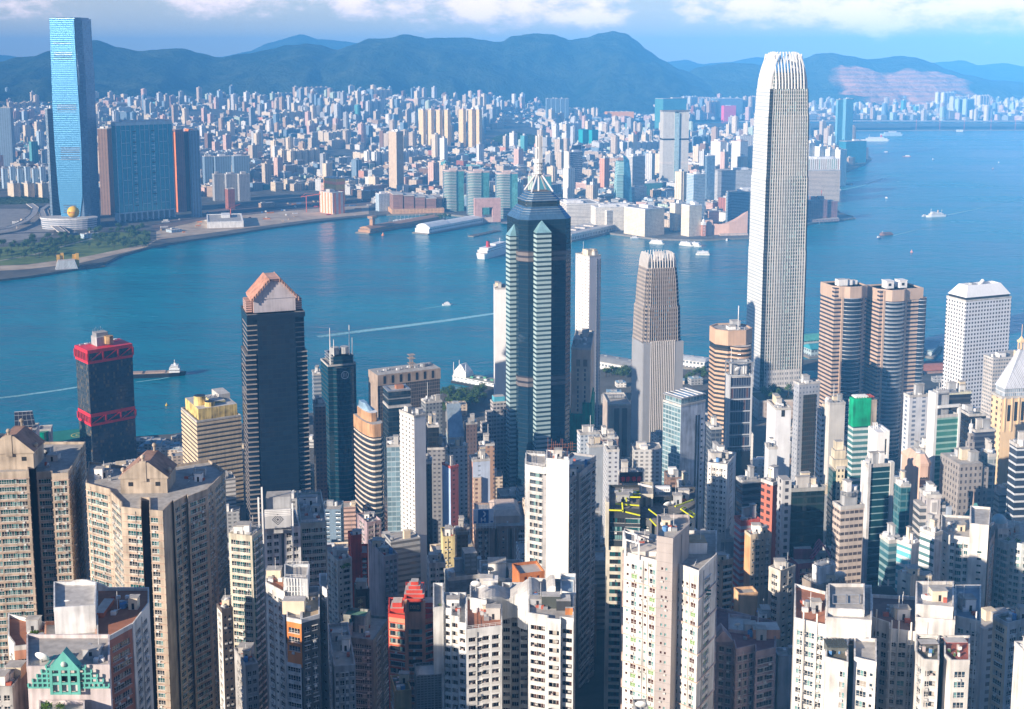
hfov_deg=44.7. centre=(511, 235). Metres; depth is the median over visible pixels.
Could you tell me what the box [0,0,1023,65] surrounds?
sky
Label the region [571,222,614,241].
pier terminal
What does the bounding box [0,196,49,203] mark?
woods
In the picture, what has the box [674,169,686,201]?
tower
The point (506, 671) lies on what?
window
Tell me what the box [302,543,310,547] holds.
window
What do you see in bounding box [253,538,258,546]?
window
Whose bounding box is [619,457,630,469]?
city block
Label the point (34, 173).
apartment block
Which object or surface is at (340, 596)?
apartment tower
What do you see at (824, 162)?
apartment block
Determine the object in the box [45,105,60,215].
apartment tower
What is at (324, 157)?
tower
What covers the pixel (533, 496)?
window
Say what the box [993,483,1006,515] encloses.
city block
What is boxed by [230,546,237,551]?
window
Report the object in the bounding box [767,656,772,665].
window
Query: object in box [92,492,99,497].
window
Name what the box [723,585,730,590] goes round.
window
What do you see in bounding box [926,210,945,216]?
passenger ship
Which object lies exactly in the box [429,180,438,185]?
city block
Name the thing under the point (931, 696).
window
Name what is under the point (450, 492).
apartment tower
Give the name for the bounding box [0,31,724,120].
hills
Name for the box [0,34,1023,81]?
hills
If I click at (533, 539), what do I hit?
window
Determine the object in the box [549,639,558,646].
window
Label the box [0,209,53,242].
plaza
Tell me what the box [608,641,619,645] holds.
window
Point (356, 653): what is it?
window
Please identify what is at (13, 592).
window
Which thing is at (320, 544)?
window
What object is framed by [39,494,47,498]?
window
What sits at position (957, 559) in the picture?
window
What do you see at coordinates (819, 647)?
window
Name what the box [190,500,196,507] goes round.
window
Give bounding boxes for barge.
[879,230,892,235]
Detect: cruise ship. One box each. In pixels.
[476,241,505,258]
[861,135,889,140]
[880,131,902,135]
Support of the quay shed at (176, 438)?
on the island ground at (590, 695)
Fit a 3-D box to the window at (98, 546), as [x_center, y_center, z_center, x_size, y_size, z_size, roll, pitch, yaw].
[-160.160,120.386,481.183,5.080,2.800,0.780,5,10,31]
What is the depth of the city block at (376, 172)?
3858.03 m
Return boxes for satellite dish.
[35,652,49,662]
[471,581,480,590]
[635,701,646,708]
[663,501,670,506]
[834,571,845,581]
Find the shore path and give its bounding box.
[0,240,155,270]
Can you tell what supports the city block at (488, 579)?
on the island ground at (590, 695)
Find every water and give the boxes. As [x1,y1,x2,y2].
[0,131,1023,435]
[642,122,1023,125]
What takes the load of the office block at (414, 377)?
on the island ground at (590, 695)
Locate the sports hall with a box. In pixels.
[605,111,633,120]
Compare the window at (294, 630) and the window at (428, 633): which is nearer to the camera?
the window at (294, 630)
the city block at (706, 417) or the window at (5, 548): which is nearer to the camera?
the window at (5, 548)
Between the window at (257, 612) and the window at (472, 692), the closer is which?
the window at (472, 692)
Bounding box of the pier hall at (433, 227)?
[412,215,489,234]
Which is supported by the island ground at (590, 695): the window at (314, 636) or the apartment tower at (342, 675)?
the apartment tower at (342, 675)
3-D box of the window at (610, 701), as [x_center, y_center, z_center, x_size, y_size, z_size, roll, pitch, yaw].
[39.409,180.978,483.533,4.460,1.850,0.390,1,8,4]
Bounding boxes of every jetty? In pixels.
[86,265,105,268]
[468,230,500,236]
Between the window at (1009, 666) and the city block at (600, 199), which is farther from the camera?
the city block at (600, 199)
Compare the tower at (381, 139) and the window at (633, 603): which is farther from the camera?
the tower at (381, 139)
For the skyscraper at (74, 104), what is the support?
on the peninsula ground at (208, 204)
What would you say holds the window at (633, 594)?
in the apartment tower at (668, 630)
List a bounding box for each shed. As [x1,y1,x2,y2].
[136,437,151,447]
[137,449,146,456]
[144,440,162,449]
[151,438,165,440]
[151,443,161,452]
[162,441,179,445]
[162,444,169,449]
[162,446,177,455]
[167,446,182,449]
[171,434,182,442]
[207,213,243,227]
[355,214,443,234]
[606,389,621,392]
[615,380,625,386]
[688,376,702,384]
[931,375,942,381]
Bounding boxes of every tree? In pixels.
[440,387,448,397]
[461,387,469,393]
[768,385,774,396]
[772,387,781,392]
[784,384,791,396]
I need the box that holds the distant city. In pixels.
[0,84,1023,238]
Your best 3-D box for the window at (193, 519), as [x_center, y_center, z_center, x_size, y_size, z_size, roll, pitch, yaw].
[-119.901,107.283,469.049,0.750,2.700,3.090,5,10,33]
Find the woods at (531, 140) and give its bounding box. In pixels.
[490,132,534,145]
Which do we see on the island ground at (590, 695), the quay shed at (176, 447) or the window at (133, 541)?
the quay shed at (176, 447)
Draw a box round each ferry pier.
[451,360,493,386]
[600,354,631,372]
[683,354,708,368]
[803,343,818,358]
[803,370,817,378]
[804,333,818,344]
[923,363,942,373]
[924,340,942,358]
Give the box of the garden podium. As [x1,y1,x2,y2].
[752,390,793,419]
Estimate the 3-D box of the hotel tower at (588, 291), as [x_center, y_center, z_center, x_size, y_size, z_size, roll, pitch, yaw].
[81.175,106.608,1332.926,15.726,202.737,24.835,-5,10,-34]
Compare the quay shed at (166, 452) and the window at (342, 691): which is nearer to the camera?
the window at (342, 691)
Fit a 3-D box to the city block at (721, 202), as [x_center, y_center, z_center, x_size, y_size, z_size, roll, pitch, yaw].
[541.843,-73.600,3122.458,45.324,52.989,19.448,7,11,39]
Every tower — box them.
[0,106,15,166]
[0,418,90,668]
[0,660,28,708]
[8,579,153,708]
[14,124,19,143]
[26,634,112,708]
[29,140,38,163]
[36,129,44,149]
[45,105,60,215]
[74,326,136,467]
[85,443,228,708]
[97,126,114,214]
[172,128,192,211]
[188,128,201,216]
[200,152,203,168]
[204,131,212,147]
[213,151,222,155]
[217,595,235,708]
[223,133,231,149]
[223,150,231,160]
[229,515,267,708]
[234,642,259,708]
[241,272,310,524]
[248,143,257,157]
[253,132,261,144]
[260,508,300,708]
[262,161,271,186]
[265,561,329,708]
[272,145,279,162]
[274,155,282,177]
[285,136,293,148]
[297,490,328,675]
[298,141,306,149]
[308,136,315,148]
[312,365,321,438]
[313,395,327,498]
[320,152,328,174]
[321,328,356,501]
[322,161,332,176]
[327,546,352,623]
[328,622,355,708]
[338,615,388,708]
[348,528,368,607]
[351,158,361,176]
[353,399,383,530]
[354,578,369,608]
[357,511,380,581]
[358,122,365,146]
[364,150,372,160]
[368,537,398,616]
[371,150,379,165]
[379,130,386,146]
[379,150,387,164]
[383,131,387,146]
[383,384,410,530]
[386,434,400,531]
[388,129,403,190]
[388,578,433,708]
[390,663,411,708]
[399,404,426,590]
[400,121,407,130]
[401,129,408,146]
[403,135,407,148]
[404,149,409,162]
[410,148,416,156]
[418,109,425,145]
[426,108,433,144]
[426,453,432,554]
[427,550,445,596]
[428,160,438,184]
[431,133,439,157]
[433,573,575,708]
[435,109,442,137]
[439,164,450,187]
[440,136,447,159]
[441,160,449,164]
[441,525,454,567]
[442,167,463,211]
[442,454,458,533]
[443,108,450,145]
[451,124,453,142]
[454,515,467,556]
[458,108,465,146]
[464,413,476,523]
[466,169,489,214]
[467,107,474,146]
[469,445,489,545]
[473,499,524,559]
[475,107,481,145]
[475,433,494,499]
[476,142,483,161]
[493,281,505,399]
[495,170,517,218]
[514,146,523,164]
[518,178,523,196]
[525,441,596,688]
[528,173,537,189]
[528,174,551,190]
[537,128,544,136]
[545,98,549,116]
[545,153,554,173]
[547,165,556,183]
[550,97,554,108]
[554,137,562,159]
[555,98,559,113]
[556,149,563,168]
[560,97,563,112]
[563,165,574,198]
[564,98,568,118]
[564,145,582,188]
[570,125,576,144]
[570,328,594,452]
[575,241,600,427]
[578,129,588,144]
[585,120,591,138]
[586,175,596,184]
[586,182,597,199]
[589,130,597,143]
[599,156,609,187]
[604,482,695,708]
[605,210,612,224]
[611,135,619,154]
[614,156,631,201]
[620,513,717,708]
[626,148,634,156]
[627,154,644,186]
[628,132,636,150]
[633,699,648,708]
[635,131,639,141]
[641,132,649,140]
[645,151,654,179]
[655,151,658,172]
[659,110,690,181]
[662,388,705,529]
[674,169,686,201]
[686,172,705,217]
[690,169,701,172]
[693,144,699,161]
[699,149,707,169]
[700,141,708,152]
[701,218,705,235]
[704,415,721,529]
[705,153,714,199]
[706,445,735,550]
[708,306,752,443]
[714,607,779,708]
[717,546,733,609]
[720,149,727,168]
[720,527,733,557]
[723,348,752,514]
[727,143,730,157]
[732,503,759,609]
[733,586,757,615]
[735,465,760,516]
[737,154,747,166]
[743,522,771,609]
[748,145,752,167]
[755,599,770,619]
[760,464,778,564]
[764,437,777,476]
[766,393,791,476]
[768,558,795,646]
[774,645,792,708]
[787,539,830,584]
[790,576,980,708]
[791,374,819,481]
[802,558,844,590]
[815,402,824,483]
[816,134,822,143]
[817,278,867,433]
[822,393,845,484]
[826,439,847,547]
[828,134,835,144]
[831,478,864,582]
[835,98,842,145]
[842,98,853,139]
[846,394,876,500]
[860,451,894,586]
[863,278,926,459]
[867,422,889,458]
[878,522,900,589]
[893,469,910,536]
[895,525,919,592]
[897,555,919,596]
[900,383,927,469]
[901,440,930,531]
[912,481,951,558]
[918,513,942,580]
[918,571,933,580]
[919,437,925,451]
[925,380,960,490]
[939,421,988,515]
[940,505,1023,609]
[942,279,1011,409]
[968,418,995,460]
[988,604,1023,708]
[990,324,1023,483]
[991,513,1008,599]
[1005,430,1023,520]
[1011,636,1023,708]
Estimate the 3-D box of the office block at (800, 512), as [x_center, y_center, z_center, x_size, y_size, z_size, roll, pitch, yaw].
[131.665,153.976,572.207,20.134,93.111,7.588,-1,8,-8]
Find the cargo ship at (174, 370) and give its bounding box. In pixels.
[133,359,185,378]
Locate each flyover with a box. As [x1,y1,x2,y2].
[0,203,38,229]
[38,204,63,232]
[45,206,69,232]
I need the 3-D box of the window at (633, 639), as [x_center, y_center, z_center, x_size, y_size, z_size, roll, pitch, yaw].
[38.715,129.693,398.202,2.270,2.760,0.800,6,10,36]
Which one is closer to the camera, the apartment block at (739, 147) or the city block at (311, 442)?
the city block at (311, 442)
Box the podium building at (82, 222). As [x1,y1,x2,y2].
[40,215,97,229]
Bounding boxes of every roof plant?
[40,700,51,708]
[54,702,65,708]
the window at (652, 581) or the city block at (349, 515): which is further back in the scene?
the city block at (349, 515)
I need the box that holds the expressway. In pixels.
[739,120,981,122]
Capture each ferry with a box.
[649,239,663,244]
[679,241,692,245]
[690,241,700,246]
[696,251,709,254]
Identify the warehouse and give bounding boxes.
[319,189,344,213]
[808,169,840,200]
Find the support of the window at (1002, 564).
in the apartment tower at (969, 553)
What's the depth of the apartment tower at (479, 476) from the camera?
833.78 m
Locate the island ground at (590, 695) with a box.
[0,359,942,708]
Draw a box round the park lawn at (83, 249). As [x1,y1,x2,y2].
[0,231,150,264]
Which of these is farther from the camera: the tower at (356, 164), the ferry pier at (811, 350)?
the tower at (356, 164)
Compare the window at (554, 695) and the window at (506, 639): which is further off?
the window at (506, 639)
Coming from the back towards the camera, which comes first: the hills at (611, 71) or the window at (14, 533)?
the hills at (611, 71)
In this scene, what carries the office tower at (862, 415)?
on the island ground at (590, 695)
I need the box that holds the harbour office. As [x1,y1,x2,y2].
[14,411,39,435]
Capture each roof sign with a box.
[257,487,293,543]
[471,502,494,527]
[619,467,642,482]
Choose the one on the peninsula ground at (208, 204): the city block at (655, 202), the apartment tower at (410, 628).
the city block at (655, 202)
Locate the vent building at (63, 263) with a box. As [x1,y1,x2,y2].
[55,253,78,269]
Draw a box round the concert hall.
[702,211,747,235]
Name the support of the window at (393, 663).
in the apartment tower at (410, 628)
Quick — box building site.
[156,205,368,239]
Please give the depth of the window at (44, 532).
484.00 m
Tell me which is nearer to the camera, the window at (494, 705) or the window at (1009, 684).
the window at (1009, 684)
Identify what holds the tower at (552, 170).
on the peninsula ground at (208, 204)
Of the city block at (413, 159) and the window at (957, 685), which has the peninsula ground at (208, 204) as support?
the city block at (413, 159)
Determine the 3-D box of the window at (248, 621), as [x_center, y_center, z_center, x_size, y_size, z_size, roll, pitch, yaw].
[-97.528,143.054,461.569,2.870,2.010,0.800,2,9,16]
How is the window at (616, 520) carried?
in the apartment tower at (636, 507)
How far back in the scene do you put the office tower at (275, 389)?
1006.86 m
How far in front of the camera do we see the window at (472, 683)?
399.69 m
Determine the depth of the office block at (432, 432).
911.76 m
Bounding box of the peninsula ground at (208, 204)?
[0,119,1023,281]
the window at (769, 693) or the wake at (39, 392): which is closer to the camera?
the window at (769, 693)
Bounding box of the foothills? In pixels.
[32,107,1023,156]
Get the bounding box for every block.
[1,166,8,188]
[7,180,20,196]
[8,165,15,181]
[16,166,23,188]
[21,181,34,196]
[23,152,29,158]
[23,164,30,181]
[31,166,38,188]
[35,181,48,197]
[39,164,45,181]
[39,425,52,441]
[53,429,79,441]
[110,119,175,221]
[111,460,131,465]
[171,452,182,463]
[181,387,243,505]
[202,154,212,183]
[212,171,223,200]
[213,154,231,174]
[216,130,228,136]
[223,116,233,122]
[224,172,236,200]
[225,188,234,209]
[225,470,235,505]
[226,504,240,540]
[228,546,230,594]
[231,154,249,178]
[237,171,249,200]
[252,178,261,181]
[256,144,261,151]
[283,164,297,173]
[291,490,300,512]
[309,434,313,447]
[310,463,314,489]
[313,162,334,169]
[323,176,344,201]
[324,500,343,542]
[327,542,347,547]
[329,139,344,149]
[344,500,355,538]
[358,169,367,177]
[360,184,380,189]
[368,168,382,176]
[368,353,440,441]
[375,191,389,210]
[381,531,392,537]
[383,472,384,524]
[384,529,420,596]
[388,191,443,213]
[408,185,418,192]
[409,155,426,162]
[414,661,441,708]
[415,175,427,184]
[421,382,441,433]
[422,146,431,149]
[426,411,438,453]
[427,157,439,161]
[427,434,446,543]
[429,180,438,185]
[429,184,441,189]
[430,543,440,550]
[444,546,479,596]
[446,401,466,415]
[446,403,464,442]
[447,436,467,523]
[448,145,456,151]
[465,152,475,157]
[468,533,472,546]
[477,394,505,487]
[477,556,481,572]
[477,574,511,585]
[479,557,522,577]
[489,180,494,189]
[495,468,502,498]
[497,487,515,498]
[512,560,544,581]
[516,482,525,501]
[516,541,524,561]
[522,497,524,513]
[527,160,533,166]
[551,183,561,193]
[560,199,600,225]
[574,188,585,197]
[576,180,599,188]
[577,415,599,453]
[586,435,602,535]
[591,203,635,229]
[593,197,606,201]
[594,174,599,182]
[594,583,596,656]
[595,503,600,549]
[595,546,605,630]
[598,194,612,201]
[599,425,618,444]
[600,187,613,192]
[600,535,604,549]
[602,433,619,537]
[603,392,630,459]
[611,197,625,202]
[618,459,642,484]
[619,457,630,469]
[624,204,664,236]
[631,441,661,485]
[632,185,646,203]
[636,200,650,203]
[645,180,661,194]
[648,199,661,205]
[650,189,660,197]
[651,430,662,446]
[655,97,686,128]
[658,202,669,207]
[659,187,672,190]
[660,180,668,187]
[661,190,673,197]
[664,211,669,218]
[664,466,683,486]
[669,200,685,230]
[677,471,692,486]
[681,201,701,236]
[704,414,707,449]
[704,448,705,471]
[706,200,717,208]
[707,210,719,223]
[708,441,726,460]
[711,139,726,165]
[713,97,742,119]
[714,167,751,199]
[718,196,725,210]
[721,105,735,120]
[726,187,750,225]
[730,139,747,167]
[736,134,752,145]
[750,431,752,457]
[750,456,764,510]
[763,441,765,456]
[775,471,824,558]
[789,453,790,478]
[790,423,792,453]
[807,190,838,221]
[808,140,815,157]
[808,156,839,168]
[812,139,820,145]
[814,144,825,156]
[823,483,827,544]
[825,147,834,156]
[835,147,846,185]
[839,139,866,162]
[844,434,847,448]
[893,469,899,490]
[940,380,971,412]
[959,404,986,446]
[964,493,977,515]
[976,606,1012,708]
[980,438,996,519]
[981,349,1017,417]
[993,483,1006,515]
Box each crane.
[301,193,317,211]
[638,483,670,493]
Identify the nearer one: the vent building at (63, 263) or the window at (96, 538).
the window at (96, 538)
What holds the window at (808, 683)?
in the apartment tower at (858, 646)
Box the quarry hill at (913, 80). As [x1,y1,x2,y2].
[690,53,1023,110]
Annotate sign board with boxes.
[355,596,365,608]
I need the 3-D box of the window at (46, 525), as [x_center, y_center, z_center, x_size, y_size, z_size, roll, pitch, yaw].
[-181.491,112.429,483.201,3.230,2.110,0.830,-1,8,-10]
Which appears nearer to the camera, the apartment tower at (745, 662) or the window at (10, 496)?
the apartment tower at (745, 662)
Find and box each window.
[0,453,90,667]
[0,479,13,484]
[0,486,13,491]
[0,494,14,499]
[0,502,14,509]
[0,509,14,514]
[1,517,15,521]
[1,524,15,531]
[2,531,16,536]
[2,546,17,551]
[3,539,17,543]
[3,553,17,560]
[3,560,18,565]
[4,568,18,573]
[4,695,9,701]
[5,575,18,580]
[5,583,19,590]
[5,590,19,595]
[6,597,20,602]
[6,611,21,616]
[7,604,20,609]
[18,479,26,483]
[19,486,26,493]
[19,493,27,498]
[20,501,27,508]
[20,508,27,513]
[21,516,28,523]
[21,524,28,530]
[22,531,29,535]
[22,538,29,545]
[22,546,29,550]
[23,553,30,557]
[23,560,30,564]
[24,568,31,574]
[24,575,31,581]
[25,582,31,586]
[38,479,45,483]
[39,486,46,491]
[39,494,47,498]
[40,501,47,508]
[40,508,47,513]
[40,516,48,520]
[40,522,48,527]
[41,530,48,534]
[41,537,49,542]
[42,544,49,551]
[42,559,50,563]
[43,552,50,556]
[43,566,50,571]
[44,573,51,578]
[44,580,51,585]
[45,588,52,592]
[45,595,52,599]
[45,602,53,606]
[45,609,53,613]
[46,616,53,620]
[86,479,228,708]
[91,520,100,527]
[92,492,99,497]
[92,499,99,505]
[92,506,100,512]
[93,514,100,521]
[93,528,101,534]
[93,535,101,541]
[94,543,101,550]
[94,550,102,556]
[94,557,102,563]
[94,564,103,571]
[96,572,103,578]
[112,642,120,652]
[113,653,121,662]
[113,662,122,673]
[114,673,122,684]
[114,682,124,693]
[115,693,123,705]
[115,702,125,708]
[121,638,129,647]
[122,648,130,659]
[122,657,131,668]
[123,668,131,677]
[123,678,131,688]
[124,688,132,699]
[124,698,132,708]
[127,523,135,528]
[128,515,134,520]
[128,531,135,535]
[129,538,135,543]
[129,546,136,551]
[129,554,136,561]
[130,561,136,566]
[130,569,137,574]
[131,577,137,581]
[136,635,142,646]
[138,667,142,678]
[139,687,143,698]
[143,628,147,639]
[145,667,149,678]
[151,518,157,522]
[151,525,157,532]
[151,556,159,561]
[152,533,158,538]
[152,541,158,545]
[152,549,158,553]
[153,564,159,571]
[153,572,159,579]
[153,602,161,607]
[154,579,160,586]
[154,587,160,591]
[154,595,160,601]
[155,610,161,617]
[155,617,161,624]
[155,625,162,632]
[155,640,162,645]
[156,633,162,637]
[156,647,162,652]
[156,662,163,667]
[157,655,163,662]
[157,685,164,690]
[158,670,164,677]
[158,678,164,682]
[159,700,165,707]
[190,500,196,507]
[191,516,196,524]
[200,512,206,520]
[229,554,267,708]
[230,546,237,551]
[231,553,237,558]
[232,582,238,588]
[232,588,238,594]
[233,617,239,624]
[234,631,240,637]
[237,540,243,545]
[237,547,243,552]
[237,554,243,559]
[237,661,242,672]
[237,683,243,697]
[240,625,246,632]
[241,632,246,638]
[244,548,250,553]
[244,555,250,560]
[244,576,250,581]
[245,584,250,590]
[245,618,252,623]
[246,612,251,618]
[246,626,252,633]
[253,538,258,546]
[253,545,258,553]
[254,552,258,560]
[254,559,258,567]
[254,566,258,574]
[254,573,258,581]
[254,580,259,588]
[255,587,259,595]
[255,594,259,602]
[255,601,259,609]
[255,608,259,616]
[258,534,262,542]
[258,541,262,549]
[258,548,262,556]
[259,562,263,570]
[259,569,263,577]
[259,583,263,591]
[260,597,264,605]
[261,527,268,707]
[279,674,284,683]
[286,665,300,673]
[288,627,299,634]
[288,636,299,643]
[288,674,300,683]
[288,683,300,691]
[288,692,300,699]
[288,700,300,708]
[289,645,300,654]
[302,529,310,535]
[302,536,310,540]
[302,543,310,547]
[303,550,311,556]
[303,557,311,561]
[305,672,310,680]
[306,680,310,689]
[306,698,310,706]
[312,624,317,630]
[312,634,317,642]
[313,660,317,669]
[313,669,317,678]
[313,678,317,686]
[314,528,321,532]
[314,535,321,539]
[314,541,322,546]
[314,549,322,553]
[314,556,322,560]
[314,563,322,567]
[314,570,322,577]
[340,689,344,696]
[344,593,350,598]
[344,599,350,604]
[352,644,361,648]
[353,651,361,655]
[355,658,361,662]
[356,700,362,704]
[390,623,404,629]
[390,630,404,636]
[390,638,404,644]
[390,652,404,659]
[390,660,404,666]
[390,668,402,673]
[391,645,404,653]
[408,644,421,651]
[409,629,421,633]
[409,637,421,640]
[409,652,421,659]
[409,660,421,666]
[426,630,432,636]
[426,638,432,644]
[426,646,432,651]
[426,653,432,659]
[444,615,526,708]
[469,637,475,644]
[469,646,475,653]
[469,654,475,661]
[469,663,475,670]
[469,671,475,678]
[469,680,475,687]
[469,688,475,695]
[469,697,476,704]
[482,636,489,643]
[482,644,489,651]
[482,653,489,660]
[482,661,489,668]
[482,670,489,677]
[482,678,489,685]
[482,687,489,694]
[482,695,489,702]
[482,703,489,708]
[492,634,499,641]
[492,643,499,650]
[492,651,499,658]
[492,660,499,667]
[492,668,499,675]
[492,677,499,684]
[492,685,499,692]
[492,694,499,701]
[492,702,499,708]
[503,620,509,626]
[503,628,509,634]
[503,636,509,642]
[503,644,509,650]
[503,652,509,658]
[503,660,509,666]
[503,668,509,674]
[503,676,509,682]
[503,684,509,690]
[503,692,509,698]
[503,700,509,706]
[512,623,518,628]
[512,631,518,636]
[512,639,518,644]
[512,647,518,652]
[512,655,518,660]
[512,662,518,668]
[512,670,518,676]
[512,678,518,684]
[512,686,518,692]
[512,694,518,700]
[512,702,518,708]
[519,535,524,539]
[529,493,538,498]
[529,522,538,529]
[529,529,538,534]
[529,536,538,541]
[530,472,538,477]
[530,479,538,484]
[530,486,538,491]
[530,501,538,506]
[530,508,538,513]
[530,515,538,520]
[530,544,538,549]
[530,551,538,557]
[531,625,537,632]
[531,634,537,641]
[531,642,537,649]
[531,651,537,658]
[531,659,537,666]
[531,668,537,675]
[531,676,537,683]
[531,685,537,692]
[531,694,537,701]
[531,702,537,708]
[538,626,544,633]
[538,635,544,642]
[538,643,544,650]
[538,652,544,659]
[538,660,544,668]
[538,669,544,676]
[538,678,544,685]
[538,686,544,693]
[538,695,544,702]
[538,703,544,708]
[549,630,558,638]
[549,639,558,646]
[549,648,558,655]
[549,656,558,664]
[549,665,558,672]
[549,674,558,681]
[549,682,558,690]
[549,691,558,698]
[549,700,558,707]
[562,629,571,636]
[562,638,571,645]
[562,646,571,654]
[562,655,571,662]
[562,664,571,671]
[562,672,571,679]
[562,681,571,688]
[562,689,571,697]
[562,698,571,705]
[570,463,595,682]
[579,661,585,672]
[580,495,586,504]
[580,571,587,580]
[580,579,586,588]
[581,472,587,481]
[608,626,619,630]
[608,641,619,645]
[608,648,619,652]
[608,655,619,660]
[608,663,619,669]
[608,670,618,676]
[608,677,618,681]
[608,685,618,689]
[608,692,618,696]
[608,699,618,703]
[609,552,620,556]
[609,567,620,571]
[609,574,620,581]
[609,582,620,586]
[609,589,619,593]
[609,597,619,601]
[609,604,619,608]
[609,611,619,615]
[609,619,619,623]
[609,634,619,638]
[610,518,623,522]
[610,526,623,533]
[610,535,622,539]
[610,559,620,566]
[625,518,639,523]
[626,527,639,530]
[629,636,635,645]
[629,672,634,681]
[629,680,634,689]
[630,610,635,618]
[630,619,635,627]
[630,628,635,635]
[630,646,635,654]
[630,655,635,662]
[630,663,634,672]
[630,690,634,698]
[631,573,636,581]
[631,582,636,590]
[631,591,636,599]
[631,600,635,608]
[632,564,636,572]
[641,525,648,530]
[647,669,652,678]
[648,596,654,605]
[648,605,654,614]
[648,642,653,650]
[648,652,653,659]
[648,660,653,669]
[648,678,652,687]
[648,687,652,695]
[648,696,652,705]
[649,578,654,586]
[649,588,654,596]
[649,615,654,623]
[649,624,653,632]
[649,633,653,641]
[650,569,654,577]
[688,675,693,684]
[688,685,693,694]
[688,694,693,703]
[689,638,694,648]
[689,658,693,666]
[689,667,693,675]
[690,583,695,592]
[690,602,695,610]
[690,611,694,620]
[690,630,694,638]
[702,674,709,686]
[703,649,708,659]
[703,658,708,668]
[704,574,711,584]
[704,603,709,613]
[708,512,723,531]
[718,697,722,705]
[722,598,730,604]
[723,565,731,570]
[723,571,731,577]
[723,578,731,584]
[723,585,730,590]
[723,591,730,597]
[726,656,730,663]
[726,665,730,672]
[756,693,763,699]
[757,667,764,673]
[757,676,762,682]
[757,684,763,690]
[766,682,772,688]
[766,691,771,696]
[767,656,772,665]
[767,673,773,679]
[770,587,776,594]
[794,677,800,686]
[794,696,799,705]
[795,667,800,677]
[795,687,799,696]
[796,629,801,638]
[796,639,801,648]
[796,649,801,658]
[796,658,800,667]
[800,568,811,574]
[803,688,811,696]
[803,699,811,708]
[804,651,813,658]
[804,660,813,668]
[804,670,812,680]
[804,680,812,687]
[805,632,813,639]
[805,642,813,649]
[815,682,820,692]
[815,692,820,701]
[816,654,821,663]
[816,663,821,672]
[816,673,821,682]
[817,634,822,644]
[817,644,822,653]
[838,692,843,701]
[839,682,844,688]
[840,671,844,678]
[855,700,864,708]
[856,669,866,677]
[856,680,865,690]
[856,690,865,698]
[880,651,884,660]
[890,670,894,678]
[891,642,895,650]
[891,651,895,659]
[896,690,903,698]
[896,699,902,705]
[897,671,903,677]
[897,681,903,689]
[898,652,904,658]
[898,662,904,670]
[899,643,905,648]
[927,701,933,708]
[928,681,934,688]
[928,691,934,699]
[929,671,935,678]
[952,703,963,708]
[953,682,964,688]
[953,692,964,698]
[954,570,960,575]
[954,576,960,582]
[954,672,964,681]
[955,549,961,555]
[955,556,961,561]
[955,563,960,568]
[956,543,961,548]
[957,627,963,633]
[970,640,976,649]
[992,659,1001,669]
[992,669,1001,678]
[992,678,1000,687]
[992,686,999,696]
[992,695,999,704]
[994,633,1003,643]
[994,643,1002,652]
[994,651,1002,660]
[996,625,1003,634]
[998,587,1004,595]
[998,594,1003,600]
[998,600,1003,606]
[999,574,1005,582]
[999,581,1004,587]
[1000,555,1006,561]
[1000,561,1005,567]
[1000,568,1005,575]
[1001,548,1006,555]
[1006,691,1011,699]
[1006,699,1010,708]
[1007,405,1010,420]
[1007,673,1012,681]
[1007,682,1011,690]
[1008,655,1013,663]
[1008,664,1012,672]
[1009,647,1013,655]
[1010,629,1016,637]
[1010,637,1015,646]
[1014,402,1017,420]
[1020,401,1023,420]
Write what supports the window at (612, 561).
in the apartment tower at (636, 507)
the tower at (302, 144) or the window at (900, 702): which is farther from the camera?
the tower at (302, 144)
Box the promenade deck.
[818,217,854,223]
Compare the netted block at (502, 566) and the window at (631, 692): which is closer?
the window at (631, 692)
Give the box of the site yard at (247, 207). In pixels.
[152,199,372,230]
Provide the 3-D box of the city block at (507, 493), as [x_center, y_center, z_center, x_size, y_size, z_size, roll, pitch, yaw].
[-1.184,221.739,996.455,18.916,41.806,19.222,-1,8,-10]
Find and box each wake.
[0,387,76,397]
[317,313,493,336]
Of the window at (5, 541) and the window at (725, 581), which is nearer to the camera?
the window at (5, 541)
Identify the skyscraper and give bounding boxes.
[49,17,100,224]
[506,135,570,486]
[630,250,683,441]
[746,52,808,390]
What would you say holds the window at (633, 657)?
in the apartment tower at (668, 630)
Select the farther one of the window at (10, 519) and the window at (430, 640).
the window at (10, 519)
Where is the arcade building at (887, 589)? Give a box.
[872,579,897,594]
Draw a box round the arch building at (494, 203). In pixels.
[474,197,500,221]
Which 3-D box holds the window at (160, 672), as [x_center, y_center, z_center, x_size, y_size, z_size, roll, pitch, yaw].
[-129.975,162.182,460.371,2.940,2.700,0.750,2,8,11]
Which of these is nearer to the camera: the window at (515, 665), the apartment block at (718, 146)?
the window at (515, 665)
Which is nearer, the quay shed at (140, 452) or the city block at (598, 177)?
the quay shed at (140, 452)
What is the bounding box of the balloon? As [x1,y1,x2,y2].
[67,206,78,233]
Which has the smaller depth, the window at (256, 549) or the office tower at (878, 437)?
the window at (256, 549)
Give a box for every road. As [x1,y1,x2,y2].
[0,201,369,234]
[0,238,92,260]
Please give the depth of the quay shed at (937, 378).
1525.39 m
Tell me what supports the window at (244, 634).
in the apartment tower at (246, 564)
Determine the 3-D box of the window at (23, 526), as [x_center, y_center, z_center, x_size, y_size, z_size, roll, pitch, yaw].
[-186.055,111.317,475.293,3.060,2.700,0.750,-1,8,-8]
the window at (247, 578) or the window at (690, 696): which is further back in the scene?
the window at (247, 578)

